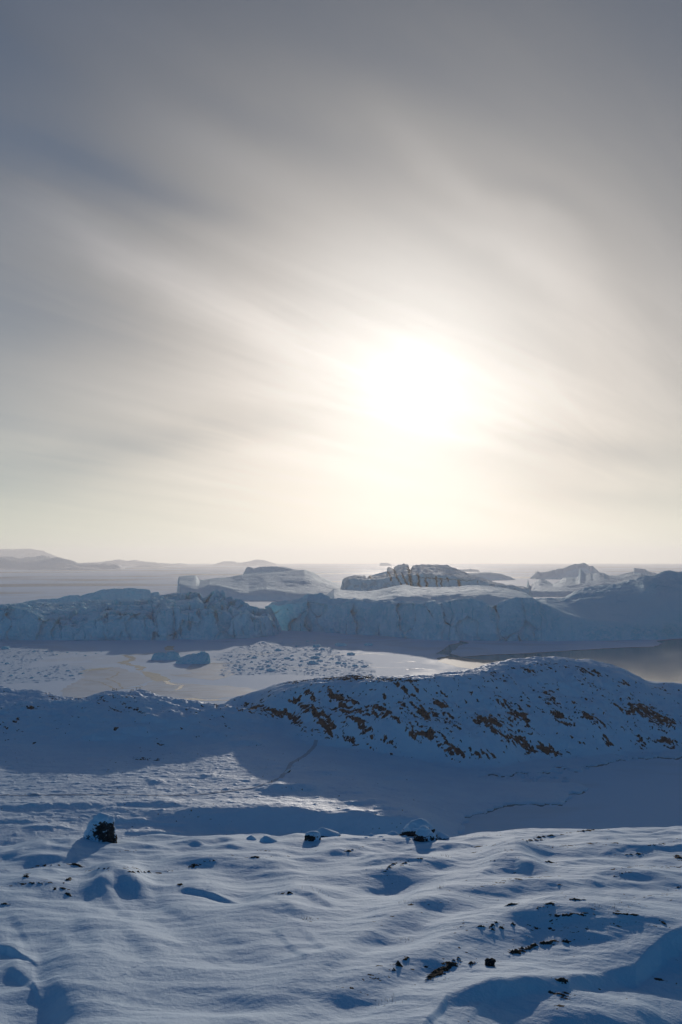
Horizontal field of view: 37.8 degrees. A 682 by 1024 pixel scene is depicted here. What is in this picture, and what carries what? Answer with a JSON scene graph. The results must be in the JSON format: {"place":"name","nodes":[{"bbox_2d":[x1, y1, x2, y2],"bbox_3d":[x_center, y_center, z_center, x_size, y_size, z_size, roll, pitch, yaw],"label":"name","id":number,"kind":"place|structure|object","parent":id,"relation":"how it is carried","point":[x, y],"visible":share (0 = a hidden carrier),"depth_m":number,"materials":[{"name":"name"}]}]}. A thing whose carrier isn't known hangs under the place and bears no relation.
{"place":"outdoors","nodes":[
{"label":"outdoors","id":0,"kind":"place"},
{"bbox_2d":[2,555,50,560],"bbox_3d":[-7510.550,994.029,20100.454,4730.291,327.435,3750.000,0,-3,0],"label":"hill","id":1,"kind":"structure","parent":0,"point":[41,557],"depth_m":19144.14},
{"bbox_2d":[0,549,56,558],"bbox_3d":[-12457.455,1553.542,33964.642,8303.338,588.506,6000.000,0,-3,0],"label":"hill","id":2,"kind":"structure","parent":0,"point":[19,553],"depth_m":32399.71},
{"bbox_2d":[0,557,124,569],"bbox_3d":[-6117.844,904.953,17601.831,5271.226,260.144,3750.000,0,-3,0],"label":"hill","id":3,"kind":"structure","parent":0,"point":[57,563],"depth_m":16536.73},
{"bbox_2d":[86,559,189,565],"bbox_3d":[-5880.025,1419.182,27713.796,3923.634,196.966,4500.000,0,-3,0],"label":"hill","id":4,"kind":"structure","parent":0,"point":[130,563],"depth_m":26500.12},
{"bbox_2d":[0,686,293,749],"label":"snow ridge","id":5,"kind":"structure","parent":0,"point":[140,719],"depth_m":758.12,"materials":[{"name":"snow"},{"name":"rock"}]},
{"bbox_2d":[135,565,163,566],"bbox_3d":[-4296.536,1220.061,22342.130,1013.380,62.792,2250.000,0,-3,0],"label":"hill","id":6,"kind":"structure","parent":0,"point":[148,566],"depth_m":21654.41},
{"bbox_2d":[0,740,317,795],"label":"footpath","id":7,"kind":"structure","parent":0,"point":[290,764],"depth_m":587.48,"materials":[{"name":"white snow"}]},
{"bbox_2d":[212,559,278,565],"bbox_3d":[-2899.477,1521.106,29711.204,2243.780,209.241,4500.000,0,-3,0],"label":"hill","id":8,"kind":"structure","parent":0,"point":[256,562],"depth_m":28229.82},
{"bbox_2d":[0,826,681,1023],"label":"snowy hillside","id":9,"kind":"structure","parent":0,"point":[164,929],"depth_m":47.35,"materials":[{"name":"white snow"}]},
{"bbox_2d":[83,812,116,842],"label":"boulder","id":10,"kind":"object","parent":9,"relation":"on","point":[101,827],"visible":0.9,"depth_m":73.48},
{"bbox_2d":[246,835,255,839],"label":"boulder","id":11,"kind":"object","parent":9,"relation":"on","point":[250,837],"visible":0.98,"depth_m":74.65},
{"bbox_2d":[260,836,277,841],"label":"boulder","id":12,"kind":"object","parent":9,"relation":"on","point":[266,839],"visible":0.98,"depth_m":72.65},
{"bbox_2d":[304,831,320,840],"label":"boulder","id":13,"kind":"object","parent":9,"relation":"on","point":[312,835],"visible":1,"depth_m":73.04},
{"bbox_2d":[317,827,340,836],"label":"boulder","id":14,"kind":"object","parent":9,"relation":"on","point":[324,832],"visible":0.91,"depth_m":76.73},
{"bbox_2d":[387,831,398,834],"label":"boulder","id":15,"kind":"object","parent":9,"relation":"on","point":[392,833],"visible":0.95,"depth_m":77.36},
{"bbox_2d":[400,818,434,836],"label":"boulder","id":16,"kind":"object","parent":9,"relation":"on","point":[411,828],"visible":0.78,"depth_m":76.79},
{"bbox_2d":[412,826,437,841],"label":"boulder","id":17,"kind":"object","parent":9,"relation":"on","point":[424,834],"visible":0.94,"depth_m":72.65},
{"bbox_2d":[436,832,448,839],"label":"boulder","id":18,"kind":"object","parent":9,"relation":"on","point":[441,836],"visible":0.97,"depth_m":76.75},
{"bbox_2d":[301,854,627,1004],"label":"dead grass","id":19,"kind":"structure","parent":9,"relation":"on","point":[441,887],"depth_m":49.11,"materials":[{"name":"brown plant"}]},
{"bbox_2d":[485,958,495,966],"bbox_3d":[6.280,19.245,42.228,0.624,0.540,0.607,0,-3,0],"label":"rock outcrop","id":20,"kind":"object","parent":9,"relation":"on","point":[489,962],"visible":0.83,"depth_m":42.17,"materials":[{"name":"black stone"}]},
{"bbox_2d":[0,743,681,845],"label":"snow valley","id":21,"kind":"structure","parent":0,"point":[349,792],"depth_m":605.97,"materials":[{"name":"snow"},{"name":"white snow"}]},
{"bbox_2d":[0,564,681,835],"bbox_3d":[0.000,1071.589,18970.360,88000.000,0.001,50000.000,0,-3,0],"label":"sea ice","id":22,"kind":"structure","parent":0,"point":[634,793],"depth_m":1585.74,"materials":[{"name":"white ice"}]},
{"bbox_2d":[0,643,90,683],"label":"brash ice","id":23,"kind":"structure","parent":22,"relation":"on","point":[11,662],"depth_m":1380.32,"materials":[{"name":"white ice"}]},
{"bbox_2d":[23,588,159,602],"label":"iceberg","id":24,"kind":"object","parent":22,"relation":"on","point":[124,593],"visible":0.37,"depth_m":2621.02,"materials":[{"name":"white ice"}]},
{"bbox_2d":[80,667,112,671],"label":"slush ice","id":25,"kind":"structure","parent":22,"relation":"on","point":[96,669],"depth_m":1367.14,"materials":[{"name":"grey ice"}]},
{"bbox_2d":[61,667,153,697],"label":"new ice","id":26,"kind":"structure","parent":22,"relation":"on","point":[83,687],"depth_m":1222.15,"materials":[{"name":"white ice"}]},
{"bbox_2d":[104,668,123,688],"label":"ice crack","id":27,"kind":"object","parent":26,"relation":"on","point":[113,680],"visible":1,"depth_m":1252.18,"materials":[{"name":"grey ice"}]},
{"bbox_2d":[0,589,280,640],"bbox_3d":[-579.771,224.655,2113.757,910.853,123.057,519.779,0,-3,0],"label":"iceberg","id":28,"kind":"object","parent":22,"relation":"on","point":[216,614],"visible":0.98,"depth_m":1899.82,"materials":[{"name":"white ice"}]},
{"bbox_2d":[117,651,167,669],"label":"ice crack","id":29,"kind":"object","parent":22,"relation":"on","point":[130,664],"visible":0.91,"depth_m":1460.63,"materials":[{"name":"grey ice"}]},
{"bbox_2d":[141,671,170,680],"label":"slush ice","id":30,"kind":"structure","parent":22,"relation":"on","point":[155,676],"depth_m":1284.91,"materials":[{"name":"grey ice"}]},
{"bbox_2d":[151,651,180,659],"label":"iceberg","id":31,"kind":"object","parent":22,"relation":"on","point":[173,655],"visible":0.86,"depth_m":1503.08,"materials":[{"name":"ice"}]},
{"bbox_2d":[164,646,173,649],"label":"slush ice","id":32,"kind":"structure","parent":22,"relation":"on","point":[168,648],"depth_m":1692.77,"materials":[{"name":"grey ice"}]},
{"bbox_2d":[176,651,210,663],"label":"iceberg","id":33,"kind":"object","parent":22,"relation":"on","point":[201,657],"visible":0.94,"depth_m":1446.60,"materials":[{"name":"blue ice"}]},
{"bbox_2d":[137,681,257,698],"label":"new ice","id":34,"kind":"structure","parent":22,"relation":"on","point":[197,691],"depth_m":1146.92,"materials":[{"name":"white ice"}]},
{"bbox_2d":[163,681,183,689],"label":"ice crack","id":35,"kind":"object","parent":34,"relation":"on","point":[179,687],"visible":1,"depth_m":1201.85,"materials":[{"name":"white ice"}]},
{"bbox_2d":[176,698,228,700],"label":"ice crack","id":36,"kind":"object","parent":22,"relation":"on","point":[200,699],"visible":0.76,"depth_m":1072.22,"materials":[{"name":"white ice"}]},
{"bbox_2d":[173,672,238,679],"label":"new ice","id":37,"kind":"structure","parent":22,"relation":"on","point":[211,675],"depth_m":1296.21,"materials":[{"name":"white ice"}]},
{"bbox_2d":[186,662,230,673],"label":"new ice","id":38,"kind":"structure","parent":22,"relation":"on","point":[203,668],"depth_m":1380.22,"materials":[{"name":"white ice"}]},
{"bbox_2d":[177,570,340,600],"bbox_3d":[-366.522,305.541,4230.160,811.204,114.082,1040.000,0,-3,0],"label":"iceberg","id":39,"kind":"object","parent":22,"relation":"on","point":[280,586],"visible":0.84,"depth_m":4038.93,"materials":[{"name":"white ice"}]},
{"bbox_2d":[243,566,295,573],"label":"iceberg","id":40,"kind":"object","parent":22,"relation":"on","point":[249,570],"visible":0.32,"depth_m":5646.85,"materials":[{"name":"white ice"}]},
{"bbox_2d":[214,642,373,676],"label":"brash ice","id":41,"kind":"structure","parent":22,"relation":"on","point":[299,651],"depth_m":1475.76,"materials":[{"name":"white ice"}]},
{"bbox_2d":[307,661,319,663],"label":"ice block","id":42,"kind":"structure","parent":22,"relation":"on","point":[312,662],"depth_m":1439.77,"materials":[{"name":"ice"}]},
{"bbox_2d":[335,643,346,645],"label":"ice block","id":43,"kind":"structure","parent":22,"relation":"on","point":[340,644],"depth_m":1741.29,"materials":[{"name":"white ice"}]},
{"bbox_2d":[379,563,391,565],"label":"iceberg","id":44,"kind":"object","parent":22,"relation":"on","point":[384,564],"visible":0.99,"depth_m":27008.67,"materials":[{"name":"white ice"}]},
{"bbox_2d":[268,593,541,640],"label":"iceberg","id":45,"kind":"object","parent":22,"relation":"on","point":[513,619],"visible":0.94,"depth_m":1904.52,"materials":[{"name":"white ice"}]},
{"bbox_2d":[327,585,531,605],"bbox_3d":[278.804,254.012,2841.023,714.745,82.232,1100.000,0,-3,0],"label":"iceberg","id":46,"kind":"object","parent":22,"relation":"on","point":[491,595],"visible":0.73,"depth_m":2515.02,"materials":[{"name":"white ice"}]},
{"bbox_2d":[340,563,532,597],"bbox_3d":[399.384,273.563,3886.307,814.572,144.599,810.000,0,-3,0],"label":"iceberg","id":47,"kind":"object","parent":22,"relation":"on","point":[427,575],"visible":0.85,"depth_m":3541.01,"materials":[{"name":"white ice"}]},
{"bbox_2d":[458,569,479,571],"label":"iceberg","id":48,"kind":"object","parent":22,"relation":"on","point":[469,570],"visible":0.69,"depth_m":13036.60,"materials":[{"name":"white ice"}]},
{"bbox_2d":[468,572,514,579],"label":"iceberg","id":49,"kind":"object","parent":22,"relation":"on","point":[491,576],"visible":0.6,"depth_m":7527.62,"materials":[{"name":"white ice"}]},
{"bbox_2d":[465,804,526,817],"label":"tide crack","id":50,"kind":"object","parent":22,"relation":"on","point":[497,808],"visible":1,"depth_m":602.82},
{"bbox_2d":[530,563,599,578],"bbox_3d":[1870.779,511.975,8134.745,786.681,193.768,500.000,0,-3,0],"label":"iceberg","id":51,"kind":"object","parent":22,"relation":"on","point":[573,570],"visible":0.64,"depth_m":7957.93,"materials":[{"name":"white ice"}]},
{"bbox_2d":[526,569,649,596],"bbox_3d":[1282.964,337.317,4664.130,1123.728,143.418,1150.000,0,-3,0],"label":"iceberg","id":52,"kind":"object","parent":22,"relation":"on","point":[564,587],"visible":0.5,"depth_m":4596.23,"materials":[{"name":"white ice"}]},
{"bbox_2d":[535,570,681,640],"bbox_3d":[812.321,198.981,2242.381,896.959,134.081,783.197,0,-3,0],"label":"iceberg","id":53,"kind":"object","parent":22,"relation":"on","point":[645,608],"visible":0.95,"depth_m":1947.09,"materials":[{"name":"white ice"}]},
{"bbox_2d":[617,568,656,575],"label":"iceberg","id":54,"kind":"object","parent":22,"relation":"on","point":[642,571],"visible":0.38,"depth_m":6978.23,"materials":[{"name":"white ice"}]},
{"bbox_2d":[632,757,681,759],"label":"tide crack","id":55,"kind":"object","parent":22,"relation":"on","point":[660,757],"visible":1,"depth_m":753.38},
{"bbox_2d":[0,0,681,563],"label":"sky","id":56,"kind":"structure","parent":0,"point":[281,281],"materials":[{"name":"grey"}]},
{"bbox_2d":[439,657,498,668],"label":"glazed ice","id":57,"kind":"structure","parent":0,"point":[465,663],"depth_m":1461.02,"materials":[{"name":"white ice"}]},
{"bbox_2d":[269,656,681,771],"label":"rocky hill","id":58,"kind":"structure","parent":0,"point":[505,714],"depth_m":772.77,"materials":[{"name":"white snow"}]},
{"bbox_2d":[436,639,681,682],"bbox_3d":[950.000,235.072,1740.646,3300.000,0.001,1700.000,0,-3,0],"label":"sea water","id":59,"kind":"structure","parent":0,"point":[662,662],"depth_m":1556.40,"materials":[{"name":"black liquid"}]}
]}

